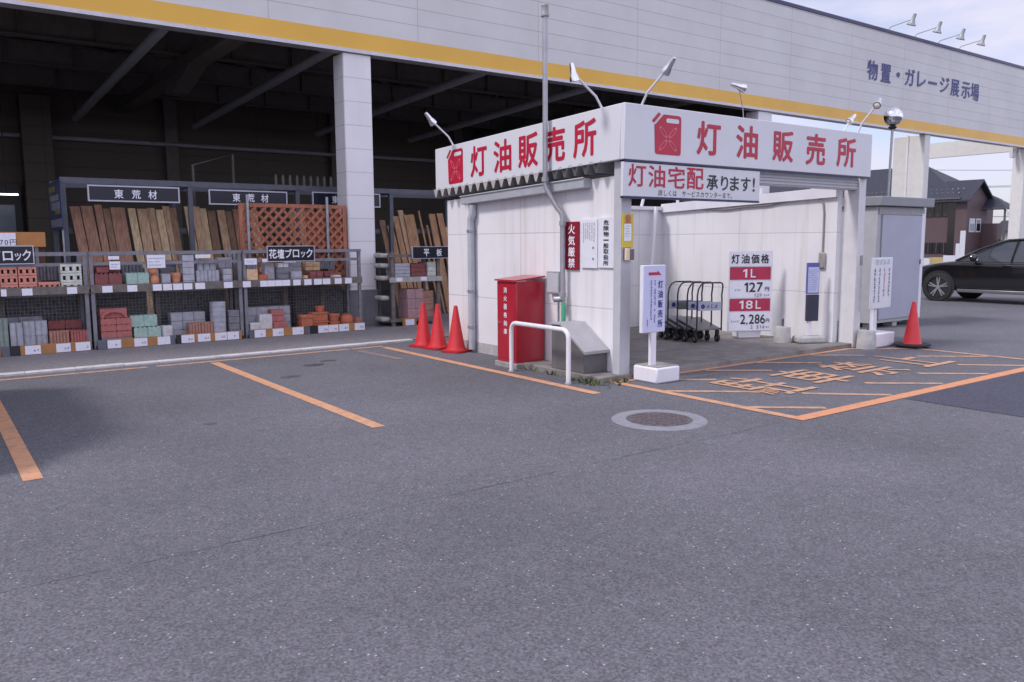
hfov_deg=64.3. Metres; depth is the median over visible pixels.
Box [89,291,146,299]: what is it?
paving slab
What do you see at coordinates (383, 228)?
timber board
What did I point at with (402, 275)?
paving slab
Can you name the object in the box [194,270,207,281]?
garden block
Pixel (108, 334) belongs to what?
garden block
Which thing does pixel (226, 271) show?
garden block
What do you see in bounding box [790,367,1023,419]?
parking line
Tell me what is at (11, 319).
garden block
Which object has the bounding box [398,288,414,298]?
garden block
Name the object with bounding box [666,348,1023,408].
hatch stripes
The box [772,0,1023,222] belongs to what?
sky
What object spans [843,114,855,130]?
sign lamp
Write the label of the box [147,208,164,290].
timber board
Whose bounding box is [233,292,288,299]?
paving slab
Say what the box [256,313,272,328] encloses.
garden block
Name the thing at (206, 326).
garden block
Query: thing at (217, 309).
garden block
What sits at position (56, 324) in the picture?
garden block
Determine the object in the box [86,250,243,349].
display rack
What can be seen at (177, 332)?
garden block
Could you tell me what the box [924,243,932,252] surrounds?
window
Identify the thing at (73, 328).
garden block
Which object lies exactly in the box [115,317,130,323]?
garden block
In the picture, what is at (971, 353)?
box side line
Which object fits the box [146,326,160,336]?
garden block
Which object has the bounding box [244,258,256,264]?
info card
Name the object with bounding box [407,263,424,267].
paving slab
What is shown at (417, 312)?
garden block
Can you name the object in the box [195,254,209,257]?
info card
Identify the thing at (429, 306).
paving slab
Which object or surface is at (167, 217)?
timber board
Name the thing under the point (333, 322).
flower pot
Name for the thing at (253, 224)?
timber board
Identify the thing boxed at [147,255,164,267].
poster
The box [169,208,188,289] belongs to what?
timber board
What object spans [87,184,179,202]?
header sign
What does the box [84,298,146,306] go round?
paving slab
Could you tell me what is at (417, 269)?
paving slab
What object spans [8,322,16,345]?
garden block
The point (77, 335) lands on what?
garden block
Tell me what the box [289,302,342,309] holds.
paving slab
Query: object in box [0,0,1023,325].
store building
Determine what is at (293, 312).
paving slab
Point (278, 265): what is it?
garden block
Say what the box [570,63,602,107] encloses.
sign lamp
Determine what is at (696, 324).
platform trolley
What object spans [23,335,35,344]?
garden block
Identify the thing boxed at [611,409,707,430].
manhole cover
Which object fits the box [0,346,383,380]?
edge line
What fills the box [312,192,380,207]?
header sign
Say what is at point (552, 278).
door
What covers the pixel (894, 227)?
storage cabinet
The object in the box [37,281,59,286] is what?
garden block
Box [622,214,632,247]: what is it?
yellow notice
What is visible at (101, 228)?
timber board
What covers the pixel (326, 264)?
garden block
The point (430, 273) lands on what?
paving slab
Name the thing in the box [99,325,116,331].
garden block
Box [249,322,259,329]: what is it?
garden block
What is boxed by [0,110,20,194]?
fluorescent lamp
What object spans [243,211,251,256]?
timber board
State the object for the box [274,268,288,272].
garden block
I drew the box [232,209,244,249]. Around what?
timber board
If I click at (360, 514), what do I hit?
paving seam
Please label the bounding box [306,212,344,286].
plywood panel
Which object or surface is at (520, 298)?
extinguisher cabinet
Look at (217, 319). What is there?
garden block
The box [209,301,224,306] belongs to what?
garden block
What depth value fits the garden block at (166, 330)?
13.73 m
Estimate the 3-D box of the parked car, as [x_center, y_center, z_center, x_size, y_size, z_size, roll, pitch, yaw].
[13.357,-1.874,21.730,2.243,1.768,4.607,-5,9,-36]
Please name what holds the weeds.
on the ground
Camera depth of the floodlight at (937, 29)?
27.06 m
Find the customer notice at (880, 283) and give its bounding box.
[869,257,893,347]
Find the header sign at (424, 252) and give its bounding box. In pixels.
[411,246,447,258]
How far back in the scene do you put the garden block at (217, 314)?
14.21 m
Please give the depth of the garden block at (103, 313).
13.25 m
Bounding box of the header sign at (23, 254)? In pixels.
[0,245,34,264]
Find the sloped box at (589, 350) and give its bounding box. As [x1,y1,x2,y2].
[549,320,608,373]
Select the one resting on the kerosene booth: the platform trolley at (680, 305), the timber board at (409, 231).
the platform trolley at (680, 305)
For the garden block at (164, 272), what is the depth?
13.88 m
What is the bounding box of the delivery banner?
[620,162,759,202]
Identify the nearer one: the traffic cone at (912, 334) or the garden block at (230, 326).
the traffic cone at (912, 334)
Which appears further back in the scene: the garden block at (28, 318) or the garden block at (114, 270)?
the garden block at (114, 270)
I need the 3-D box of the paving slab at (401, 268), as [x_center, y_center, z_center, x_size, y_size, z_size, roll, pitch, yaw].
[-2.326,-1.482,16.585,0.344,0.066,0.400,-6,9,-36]
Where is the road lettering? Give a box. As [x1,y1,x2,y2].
[708,356,956,394]
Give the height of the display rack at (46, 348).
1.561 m
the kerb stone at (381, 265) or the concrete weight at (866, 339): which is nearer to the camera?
the concrete weight at (866, 339)
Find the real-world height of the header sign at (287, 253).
0.284 m
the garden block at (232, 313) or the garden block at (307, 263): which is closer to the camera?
the garden block at (232, 313)
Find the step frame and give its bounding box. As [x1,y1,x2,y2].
[191,154,237,246]
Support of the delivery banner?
hanging from the kerosene booth
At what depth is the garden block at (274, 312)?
14.92 m
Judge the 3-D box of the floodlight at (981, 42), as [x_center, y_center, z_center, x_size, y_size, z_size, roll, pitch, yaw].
[16.489,-10.696,29.203,0.300,0.403,0.958,-5,9,-36]
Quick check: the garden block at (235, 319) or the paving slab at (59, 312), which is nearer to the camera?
the paving slab at (59, 312)
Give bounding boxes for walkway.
[0,288,448,372]
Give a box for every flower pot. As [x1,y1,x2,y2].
[148,268,157,274]
[149,275,159,282]
[170,272,180,282]
[315,306,323,311]
[328,313,339,320]
[328,321,339,323]
[339,314,353,323]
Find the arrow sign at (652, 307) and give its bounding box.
[634,265,678,383]
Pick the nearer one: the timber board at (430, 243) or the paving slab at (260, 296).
the paving slab at (260, 296)
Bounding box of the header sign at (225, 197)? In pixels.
[208,189,287,204]
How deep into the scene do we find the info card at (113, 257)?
13.11 m
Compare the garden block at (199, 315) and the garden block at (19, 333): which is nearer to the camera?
the garden block at (19, 333)
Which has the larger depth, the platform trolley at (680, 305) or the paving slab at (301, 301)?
the paving slab at (301, 301)
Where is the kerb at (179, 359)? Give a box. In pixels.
[0,339,412,376]
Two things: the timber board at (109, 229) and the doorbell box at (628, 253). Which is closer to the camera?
the doorbell box at (628, 253)
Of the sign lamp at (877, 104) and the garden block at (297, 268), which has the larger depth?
the garden block at (297, 268)
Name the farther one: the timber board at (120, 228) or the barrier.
the barrier
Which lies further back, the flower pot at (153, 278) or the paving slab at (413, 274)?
the paving slab at (413, 274)
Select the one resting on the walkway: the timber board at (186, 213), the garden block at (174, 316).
the timber board at (186, 213)
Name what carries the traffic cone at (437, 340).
on the ground
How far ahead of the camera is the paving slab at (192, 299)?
14.59 m
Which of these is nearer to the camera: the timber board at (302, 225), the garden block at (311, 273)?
the garden block at (311, 273)
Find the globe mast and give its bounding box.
[883,107,902,195]
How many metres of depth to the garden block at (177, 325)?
14.05 m
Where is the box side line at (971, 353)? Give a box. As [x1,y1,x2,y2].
[912,348,1023,359]
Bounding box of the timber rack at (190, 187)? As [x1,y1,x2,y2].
[49,177,453,312]
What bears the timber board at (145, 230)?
on the walkway
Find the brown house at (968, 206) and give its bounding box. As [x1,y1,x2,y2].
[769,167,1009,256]
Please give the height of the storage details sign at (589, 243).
0.610 m
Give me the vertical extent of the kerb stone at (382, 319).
0.090 m
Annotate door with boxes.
[547,273,557,292]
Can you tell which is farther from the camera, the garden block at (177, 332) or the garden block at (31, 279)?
the garden block at (177, 332)
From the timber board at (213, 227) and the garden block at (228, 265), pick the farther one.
the timber board at (213, 227)
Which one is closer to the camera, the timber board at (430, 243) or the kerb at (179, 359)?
the kerb at (179, 359)
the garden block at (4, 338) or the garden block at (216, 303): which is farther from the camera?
the garden block at (216, 303)
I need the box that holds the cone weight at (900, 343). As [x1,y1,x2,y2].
[893,341,930,346]
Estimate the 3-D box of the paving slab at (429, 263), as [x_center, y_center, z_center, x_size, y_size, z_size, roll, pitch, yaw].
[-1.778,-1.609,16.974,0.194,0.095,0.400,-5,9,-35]
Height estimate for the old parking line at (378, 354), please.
0.001 m
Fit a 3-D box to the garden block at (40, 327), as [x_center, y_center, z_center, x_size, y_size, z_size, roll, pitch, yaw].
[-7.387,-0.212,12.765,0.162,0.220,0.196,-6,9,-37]
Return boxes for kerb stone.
[373,253,387,257]
[374,263,388,267]
[374,276,388,280]
[375,295,388,300]
[375,316,389,321]
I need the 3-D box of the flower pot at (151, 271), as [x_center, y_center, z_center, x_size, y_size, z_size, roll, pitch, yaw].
[-5.981,-1.177,13.569,0.157,0.135,0.157,-5,8,-35]
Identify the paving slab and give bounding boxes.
[4,294,75,304]
[5,302,75,311]
[5,309,76,316]
[42,315,76,319]
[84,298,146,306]
[85,311,147,319]
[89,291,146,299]
[90,304,147,313]
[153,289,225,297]
[153,296,225,304]
[153,302,225,310]
[154,307,226,316]
[161,314,209,322]
[232,286,288,293]
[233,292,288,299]
[233,298,288,305]
[233,304,281,309]
[289,286,341,292]
[289,291,341,298]
[289,297,342,303]
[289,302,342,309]
[290,308,341,314]
[290,313,341,320]
[386,266,409,269]
[386,270,409,273]
[386,273,409,276]
[387,263,409,266]
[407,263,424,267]
[410,268,425,271]
[410,272,425,276]
[418,261,434,265]
[423,290,432,296]
[423,297,432,303]
[424,266,435,270]
[425,303,433,309]
[426,271,435,275]
[426,310,433,316]
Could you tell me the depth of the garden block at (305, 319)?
15.17 m
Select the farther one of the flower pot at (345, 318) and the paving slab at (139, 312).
the flower pot at (345, 318)
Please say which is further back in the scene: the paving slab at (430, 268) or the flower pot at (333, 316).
the paving slab at (430, 268)
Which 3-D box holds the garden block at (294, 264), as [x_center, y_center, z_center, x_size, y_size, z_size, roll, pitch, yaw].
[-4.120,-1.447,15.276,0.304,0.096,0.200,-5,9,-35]
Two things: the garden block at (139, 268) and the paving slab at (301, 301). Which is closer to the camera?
the garden block at (139, 268)
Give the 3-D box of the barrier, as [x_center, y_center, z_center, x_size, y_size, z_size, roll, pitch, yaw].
[18.877,-3.463,37.493,2.626,0.952,0.200,3,8,27]
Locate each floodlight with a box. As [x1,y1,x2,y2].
[889,13,916,28]
[915,21,941,35]
[939,28,965,41]
[959,35,985,48]
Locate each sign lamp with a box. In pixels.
[424,112,453,144]
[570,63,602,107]
[641,56,676,104]
[730,82,746,117]
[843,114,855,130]
[857,97,881,132]
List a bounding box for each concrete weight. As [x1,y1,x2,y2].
[773,319,790,342]
[856,325,876,349]
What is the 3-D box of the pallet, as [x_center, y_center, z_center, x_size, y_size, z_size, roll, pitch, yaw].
[-3.938,-0.357,16.270,1.000,0.186,0.580,-5,9,-36]
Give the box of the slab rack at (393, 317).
[376,252,441,326]
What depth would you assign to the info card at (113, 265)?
13.13 m
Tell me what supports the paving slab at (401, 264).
on the paving slab at (401, 268)
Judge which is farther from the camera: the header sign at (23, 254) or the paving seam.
the header sign at (23, 254)
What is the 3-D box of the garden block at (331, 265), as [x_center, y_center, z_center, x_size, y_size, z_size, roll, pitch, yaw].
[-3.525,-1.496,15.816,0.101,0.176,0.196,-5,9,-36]
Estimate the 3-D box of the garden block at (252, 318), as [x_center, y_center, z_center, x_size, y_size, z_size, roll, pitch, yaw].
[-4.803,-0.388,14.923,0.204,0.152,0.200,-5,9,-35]
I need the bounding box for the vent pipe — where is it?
[541,3,565,321]
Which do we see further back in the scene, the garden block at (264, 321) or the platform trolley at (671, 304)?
the garden block at (264, 321)
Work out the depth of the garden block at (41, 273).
12.78 m
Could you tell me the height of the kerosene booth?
3.445 m
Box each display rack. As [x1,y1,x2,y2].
[0,252,91,356]
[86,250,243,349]
[232,249,364,337]
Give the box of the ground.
[0,257,1023,681]
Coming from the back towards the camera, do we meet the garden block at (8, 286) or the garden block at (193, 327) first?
the garden block at (193, 327)
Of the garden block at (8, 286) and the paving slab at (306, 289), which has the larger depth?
the paving slab at (306, 289)
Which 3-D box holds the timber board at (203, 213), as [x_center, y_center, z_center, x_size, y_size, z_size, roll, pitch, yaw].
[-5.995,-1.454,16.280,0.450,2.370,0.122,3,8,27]
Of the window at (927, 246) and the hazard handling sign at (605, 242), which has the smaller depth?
the hazard handling sign at (605, 242)
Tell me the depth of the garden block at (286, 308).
15.21 m
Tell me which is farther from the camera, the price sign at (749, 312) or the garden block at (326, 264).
the garden block at (326, 264)
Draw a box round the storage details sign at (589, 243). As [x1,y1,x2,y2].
[581,219,597,267]
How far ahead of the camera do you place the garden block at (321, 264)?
15.62 m
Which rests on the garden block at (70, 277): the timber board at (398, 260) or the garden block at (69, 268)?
the garden block at (69, 268)
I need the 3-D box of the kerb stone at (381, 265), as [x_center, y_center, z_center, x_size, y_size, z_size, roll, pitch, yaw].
[-2.631,-1.516,16.370,0.185,0.090,0.340,-5,9,-36]
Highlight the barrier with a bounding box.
[923,255,954,264]
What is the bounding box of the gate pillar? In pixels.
[955,231,965,259]
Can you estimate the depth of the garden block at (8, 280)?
12.33 m
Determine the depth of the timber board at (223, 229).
16.37 m
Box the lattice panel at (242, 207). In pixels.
[238,195,346,274]
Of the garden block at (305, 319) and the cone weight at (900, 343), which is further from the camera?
the garden block at (305, 319)
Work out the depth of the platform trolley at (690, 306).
13.16 m
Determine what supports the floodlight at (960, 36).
attached to the store building
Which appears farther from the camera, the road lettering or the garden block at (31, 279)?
the garden block at (31, 279)
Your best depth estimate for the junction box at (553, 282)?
10.84 m
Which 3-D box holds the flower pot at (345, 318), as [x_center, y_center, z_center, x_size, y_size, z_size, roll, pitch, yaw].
[-3.210,-0.396,15.776,0.280,0.254,0.280,-6,9,-37]
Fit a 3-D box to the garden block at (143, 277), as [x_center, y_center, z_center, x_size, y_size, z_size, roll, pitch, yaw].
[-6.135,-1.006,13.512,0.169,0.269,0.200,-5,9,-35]
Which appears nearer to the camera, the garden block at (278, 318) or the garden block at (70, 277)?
the garden block at (70, 277)
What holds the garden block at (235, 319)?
on the garden block at (230, 326)
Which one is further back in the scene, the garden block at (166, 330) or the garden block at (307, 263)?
the garden block at (307, 263)
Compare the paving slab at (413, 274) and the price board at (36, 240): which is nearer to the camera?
the price board at (36, 240)
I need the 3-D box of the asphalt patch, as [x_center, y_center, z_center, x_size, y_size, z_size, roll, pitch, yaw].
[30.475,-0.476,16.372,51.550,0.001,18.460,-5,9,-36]
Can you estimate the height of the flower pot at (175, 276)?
0.249 m
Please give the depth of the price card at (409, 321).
16.50 m
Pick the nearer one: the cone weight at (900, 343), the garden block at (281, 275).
the cone weight at (900, 343)
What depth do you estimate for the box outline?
9.22 m
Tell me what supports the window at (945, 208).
in the brown house at (968, 206)
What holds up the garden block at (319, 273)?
on the garden block
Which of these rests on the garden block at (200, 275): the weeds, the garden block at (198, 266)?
the garden block at (198, 266)
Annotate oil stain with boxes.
[280,375,300,377]
[303,360,333,365]
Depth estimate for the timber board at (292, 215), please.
17.31 m
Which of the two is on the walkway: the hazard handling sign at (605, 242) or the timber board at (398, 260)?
the timber board at (398, 260)
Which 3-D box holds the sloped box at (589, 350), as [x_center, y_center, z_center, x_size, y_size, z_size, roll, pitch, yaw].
[0.848,0.069,10.331,0.410,0.590,0.690,-5,9,-36]
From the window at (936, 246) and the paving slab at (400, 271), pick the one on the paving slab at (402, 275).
the paving slab at (400, 271)
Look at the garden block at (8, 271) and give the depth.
12.31 m
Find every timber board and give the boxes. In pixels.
[69,206,89,288]
[80,206,102,261]
[94,205,110,261]
[102,209,119,272]
[110,207,133,261]
[127,208,152,313]
[137,209,153,300]
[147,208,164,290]
[155,210,171,259]
[162,206,180,281]
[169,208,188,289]
[184,206,199,259]
[193,206,213,288]
[200,208,218,288]
[207,211,228,309]
[217,210,232,280]
[224,211,237,279]
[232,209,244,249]
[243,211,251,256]
[249,210,263,271]
[290,213,307,285]
[300,212,306,245]
[379,220,398,308]
[387,226,406,287]
[394,216,412,287]
[397,210,416,287]
[403,215,421,288]
[408,214,428,289]
[417,211,435,294]
[426,225,445,312]
[428,214,448,312]
[436,213,447,266]
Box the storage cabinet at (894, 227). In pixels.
[837,196,934,327]
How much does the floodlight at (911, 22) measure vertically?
0.403 m
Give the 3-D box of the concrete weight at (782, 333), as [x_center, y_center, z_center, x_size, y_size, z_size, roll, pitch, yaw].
[4.328,-0.168,13.027,0.268,0.378,0.268,-5,9,-36]
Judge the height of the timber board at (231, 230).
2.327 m
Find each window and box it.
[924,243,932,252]
[926,204,934,216]
[932,243,939,252]
[934,202,942,216]
[940,243,946,252]
[942,202,948,216]
[968,218,974,231]
[975,219,980,231]
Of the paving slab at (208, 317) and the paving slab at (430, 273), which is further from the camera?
the paving slab at (430, 273)
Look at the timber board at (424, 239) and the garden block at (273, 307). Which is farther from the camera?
the timber board at (424, 239)
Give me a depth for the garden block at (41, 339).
12.72 m
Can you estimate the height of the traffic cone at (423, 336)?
0.718 m
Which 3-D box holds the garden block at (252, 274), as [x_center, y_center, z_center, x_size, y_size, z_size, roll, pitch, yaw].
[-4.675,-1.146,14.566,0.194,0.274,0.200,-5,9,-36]
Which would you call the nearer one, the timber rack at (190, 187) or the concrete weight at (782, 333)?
the concrete weight at (782, 333)
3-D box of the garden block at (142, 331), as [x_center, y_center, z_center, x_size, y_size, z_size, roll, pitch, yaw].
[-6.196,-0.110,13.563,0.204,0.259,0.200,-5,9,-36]
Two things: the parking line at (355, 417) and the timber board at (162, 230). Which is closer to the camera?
the parking line at (355, 417)
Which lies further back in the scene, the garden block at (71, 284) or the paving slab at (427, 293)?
the paving slab at (427, 293)
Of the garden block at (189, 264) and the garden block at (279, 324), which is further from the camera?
the garden block at (279, 324)
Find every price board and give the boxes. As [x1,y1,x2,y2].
[0,232,45,295]
[402,318,415,325]
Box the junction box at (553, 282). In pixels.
[547,271,559,293]
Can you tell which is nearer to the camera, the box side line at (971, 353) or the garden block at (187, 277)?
the box side line at (971, 353)
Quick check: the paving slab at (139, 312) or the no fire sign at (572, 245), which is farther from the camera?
the paving slab at (139, 312)
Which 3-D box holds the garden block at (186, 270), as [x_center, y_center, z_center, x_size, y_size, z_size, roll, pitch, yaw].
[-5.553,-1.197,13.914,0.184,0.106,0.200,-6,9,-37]
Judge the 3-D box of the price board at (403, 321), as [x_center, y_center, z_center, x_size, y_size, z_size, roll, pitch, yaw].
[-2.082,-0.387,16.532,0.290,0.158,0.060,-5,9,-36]
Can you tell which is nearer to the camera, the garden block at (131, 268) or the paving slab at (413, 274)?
the garden block at (131, 268)
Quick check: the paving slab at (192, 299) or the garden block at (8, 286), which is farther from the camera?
the paving slab at (192, 299)
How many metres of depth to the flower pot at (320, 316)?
15.35 m
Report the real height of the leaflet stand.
1.268 m
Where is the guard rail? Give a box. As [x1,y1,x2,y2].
[509,321,571,383]
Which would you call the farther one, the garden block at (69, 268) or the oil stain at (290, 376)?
the garden block at (69, 268)
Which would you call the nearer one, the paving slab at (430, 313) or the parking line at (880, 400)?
the parking line at (880, 400)
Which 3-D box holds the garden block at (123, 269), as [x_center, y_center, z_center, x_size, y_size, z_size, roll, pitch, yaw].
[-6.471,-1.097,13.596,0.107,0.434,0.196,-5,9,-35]
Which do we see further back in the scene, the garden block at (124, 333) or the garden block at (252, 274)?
the garden block at (252, 274)
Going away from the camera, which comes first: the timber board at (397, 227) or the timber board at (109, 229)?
the timber board at (109, 229)
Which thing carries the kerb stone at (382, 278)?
on the slab rack at (393, 317)
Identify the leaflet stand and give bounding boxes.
[792,263,825,343]
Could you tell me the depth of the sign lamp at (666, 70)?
9.16 m
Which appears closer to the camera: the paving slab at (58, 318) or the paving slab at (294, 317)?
the paving slab at (58, 318)
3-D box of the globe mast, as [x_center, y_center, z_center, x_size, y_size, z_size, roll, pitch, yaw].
[7.969,-2.675,17.249,0.378,4.431,0.378,-5,9,-36]
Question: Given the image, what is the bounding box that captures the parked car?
[921,238,1023,300]
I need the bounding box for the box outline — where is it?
[610,348,847,417]
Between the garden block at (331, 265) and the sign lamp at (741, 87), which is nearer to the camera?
the sign lamp at (741, 87)
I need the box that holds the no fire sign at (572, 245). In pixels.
[565,221,579,269]
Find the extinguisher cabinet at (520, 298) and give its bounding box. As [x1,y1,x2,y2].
[494,275,544,368]
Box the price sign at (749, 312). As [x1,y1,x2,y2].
[727,251,772,337]
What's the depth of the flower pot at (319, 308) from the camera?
15.39 m
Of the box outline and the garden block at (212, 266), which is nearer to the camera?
the box outline
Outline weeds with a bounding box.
[519,365,631,387]
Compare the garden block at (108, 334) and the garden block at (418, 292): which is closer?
the garden block at (108, 334)
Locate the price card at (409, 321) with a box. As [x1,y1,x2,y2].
[406,319,414,324]
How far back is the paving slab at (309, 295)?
15.91 m
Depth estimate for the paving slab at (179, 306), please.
14.54 m
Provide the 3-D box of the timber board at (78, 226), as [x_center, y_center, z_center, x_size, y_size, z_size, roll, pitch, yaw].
[-7.785,-1.278,14.949,0.534,2.365,0.148,2,7,17]
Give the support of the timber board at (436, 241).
on the walkway
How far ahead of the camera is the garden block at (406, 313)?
16.68 m
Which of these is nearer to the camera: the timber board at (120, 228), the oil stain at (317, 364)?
the oil stain at (317, 364)
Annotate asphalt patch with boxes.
[906,372,1023,416]
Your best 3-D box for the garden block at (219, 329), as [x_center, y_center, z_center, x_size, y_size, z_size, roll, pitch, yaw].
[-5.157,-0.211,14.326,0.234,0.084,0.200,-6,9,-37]
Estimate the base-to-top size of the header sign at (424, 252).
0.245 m
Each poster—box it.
[48,179,65,262]
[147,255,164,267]
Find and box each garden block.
[0,267,16,275]
[0,276,17,284]
[0,285,17,287]
[0,316,18,325]
[0,318,8,350]
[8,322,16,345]
[15,322,23,345]
[17,267,36,275]
[17,275,36,283]
[18,284,36,287]
[18,315,41,321]
[21,320,35,335]
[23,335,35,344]
[33,320,47,334]
[36,266,46,279]
[36,335,48,343]
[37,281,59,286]
[46,266,56,279]
[47,319,64,328]
[48,330,69,343]
[58,264,80,272]
[59,273,81,282]
[60,282,81,285]
[64,318,81,327]
[65,328,81,329]
[68,329,87,341]
[94,267,108,272]
[94,273,108,284]
[98,307,126,318]
[98,318,115,324]
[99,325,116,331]
[99,331,116,337]
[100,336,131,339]
[105,265,118,271]
[107,272,121,284]
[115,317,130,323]
[115,324,131,330]
[116,330,131,336]
[119,265,128,283]
[124,272,137,283]
[128,265,135,272]
[128,314,143,326]
[132,326,147,337]
[136,265,142,272]
[136,272,148,283]
[142,314,156,325]
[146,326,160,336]
[158,265,175,270]
[158,271,176,273]
[159,274,170,282]
[159,325,172,336]
[168,312,181,321]
[168,321,182,329]
[173,330,182,338]
[179,255,193,260]
[180,261,193,267]
[180,268,193,273]
[180,274,194,280]
[181,311,193,320]
[182,320,193,328]
[186,322,200,333]
[191,311,204,319]
[194,260,202,269]
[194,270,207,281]
[200,321,212,332]
[203,263,209,269]
[207,270,218,280]
[209,263,215,269]
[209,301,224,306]
[209,306,225,311]
[210,311,225,316]
[210,316,225,321]
[213,321,225,326]
[213,326,225,331]
[215,258,224,267]
[220,268,231,273]
[220,274,231,279]
[225,257,231,267]
[226,309,238,316]
[226,316,239,322]
[226,323,239,329]
[243,307,256,315]
[243,316,255,323]
[246,269,257,279]
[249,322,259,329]
[255,306,267,313]
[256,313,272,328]
[258,274,267,279]
[261,263,274,278]
[267,306,278,308]
[268,309,283,315]
[272,315,283,321]
[272,321,286,327]
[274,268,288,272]
[274,273,288,278]
[275,263,282,267]
[276,305,289,313]
[283,261,300,266]
[284,314,290,321]
[285,266,301,270]
[289,271,301,276]
[297,314,312,326]
[302,262,312,265]
[302,266,312,270]
[306,271,315,276]
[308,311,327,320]
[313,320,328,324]
[315,271,322,276]
[316,261,323,268]
[323,271,328,276]
[324,261,328,268]
[329,261,334,268]
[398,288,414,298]
[398,298,415,308]
[398,308,415,317]
[408,288,422,298]
[415,308,419,317]
[416,298,422,307]
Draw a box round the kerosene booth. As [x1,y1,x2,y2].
[433,102,871,383]
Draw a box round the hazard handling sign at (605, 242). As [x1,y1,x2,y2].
[598,217,613,267]
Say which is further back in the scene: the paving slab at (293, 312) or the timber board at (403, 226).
the timber board at (403, 226)
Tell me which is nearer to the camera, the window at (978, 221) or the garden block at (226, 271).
the garden block at (226, 271)
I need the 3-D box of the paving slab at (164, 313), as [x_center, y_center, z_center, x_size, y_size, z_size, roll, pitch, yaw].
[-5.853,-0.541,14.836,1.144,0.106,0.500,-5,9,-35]
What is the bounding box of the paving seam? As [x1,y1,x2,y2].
[4,421,782,591]
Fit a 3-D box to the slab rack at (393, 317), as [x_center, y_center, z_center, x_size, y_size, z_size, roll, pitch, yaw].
[-2.153,-1.101,16.888,1.220,1.486,0.750,-5,9,-36]
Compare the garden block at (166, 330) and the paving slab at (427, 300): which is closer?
the garden block at (166, 330)
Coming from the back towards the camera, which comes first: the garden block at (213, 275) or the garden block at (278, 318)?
the garden block at (278, 318)
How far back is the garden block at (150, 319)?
13.61 m
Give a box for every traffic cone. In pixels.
[409,302,430,347]
[423,304,447,349]
[441,305,471,353]
[896,302,925,348]
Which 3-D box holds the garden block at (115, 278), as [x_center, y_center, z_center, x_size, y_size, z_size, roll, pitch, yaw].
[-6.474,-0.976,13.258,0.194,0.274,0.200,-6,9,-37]
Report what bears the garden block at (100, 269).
on the garden block at (100, 278)
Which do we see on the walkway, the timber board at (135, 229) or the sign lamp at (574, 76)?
the timber board at (135, 229)
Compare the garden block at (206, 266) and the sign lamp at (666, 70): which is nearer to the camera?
the sign lamp at (666, 70)
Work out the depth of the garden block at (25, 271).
12.45 m
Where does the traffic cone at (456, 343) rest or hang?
on the ground
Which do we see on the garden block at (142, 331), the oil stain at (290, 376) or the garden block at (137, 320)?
the garden block at (137, 320)
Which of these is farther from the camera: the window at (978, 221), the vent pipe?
the window at (978, 221)
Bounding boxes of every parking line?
[0,400,42,480]
[211,362,383,427]
[358,350,403,358]
[382,347,599,393]
[790,367,1023,419]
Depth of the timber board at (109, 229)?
15.18 m
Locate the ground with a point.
(870, 543)
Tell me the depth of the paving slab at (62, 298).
13.23 m
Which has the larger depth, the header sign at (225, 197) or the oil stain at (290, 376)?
the header sign at (225, 197)
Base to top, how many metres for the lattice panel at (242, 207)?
1.680 m
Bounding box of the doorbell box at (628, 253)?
[623,248,633,259]
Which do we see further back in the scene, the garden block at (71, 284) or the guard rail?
the garden block at (71, 284)
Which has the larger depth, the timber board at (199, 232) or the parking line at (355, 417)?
the timber board at (199, 232)
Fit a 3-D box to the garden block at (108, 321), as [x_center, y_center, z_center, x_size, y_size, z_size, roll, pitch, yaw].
[-6.590,-0.322,13.258,0.224,0.101,0.200,-5,9,-36]
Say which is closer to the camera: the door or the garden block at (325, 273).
the door
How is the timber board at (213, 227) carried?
on the walkway
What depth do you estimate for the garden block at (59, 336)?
12.80 m
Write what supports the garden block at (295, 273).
on the garden block
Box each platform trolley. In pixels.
[658,281,703,340]
[663,281,693,339]
[668,281,713,341]
[677,282,723,342]
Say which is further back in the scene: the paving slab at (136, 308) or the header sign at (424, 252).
the header sign at (424, 252)
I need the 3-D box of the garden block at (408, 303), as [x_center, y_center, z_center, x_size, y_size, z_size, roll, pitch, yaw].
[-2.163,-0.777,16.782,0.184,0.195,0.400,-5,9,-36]
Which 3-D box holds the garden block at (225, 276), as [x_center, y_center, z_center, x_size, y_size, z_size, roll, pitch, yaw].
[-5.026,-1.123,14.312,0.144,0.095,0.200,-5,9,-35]
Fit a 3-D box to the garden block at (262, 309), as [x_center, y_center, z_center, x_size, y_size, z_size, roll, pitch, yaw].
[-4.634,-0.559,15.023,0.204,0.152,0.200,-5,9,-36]
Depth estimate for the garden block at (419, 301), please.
16.73 m
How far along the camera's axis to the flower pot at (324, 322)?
15.37 m
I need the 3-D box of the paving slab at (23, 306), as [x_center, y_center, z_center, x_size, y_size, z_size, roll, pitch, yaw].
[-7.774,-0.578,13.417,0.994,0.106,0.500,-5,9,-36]
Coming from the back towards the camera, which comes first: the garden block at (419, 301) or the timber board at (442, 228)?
the timber board at (442, 228)
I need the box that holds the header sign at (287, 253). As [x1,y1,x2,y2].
[266,246,314,261]
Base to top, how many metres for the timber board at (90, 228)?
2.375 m
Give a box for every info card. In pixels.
[108,256,118,259]
[109,261,119,269]
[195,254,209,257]
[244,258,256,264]
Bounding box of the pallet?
[290,319,339,326]
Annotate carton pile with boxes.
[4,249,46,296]

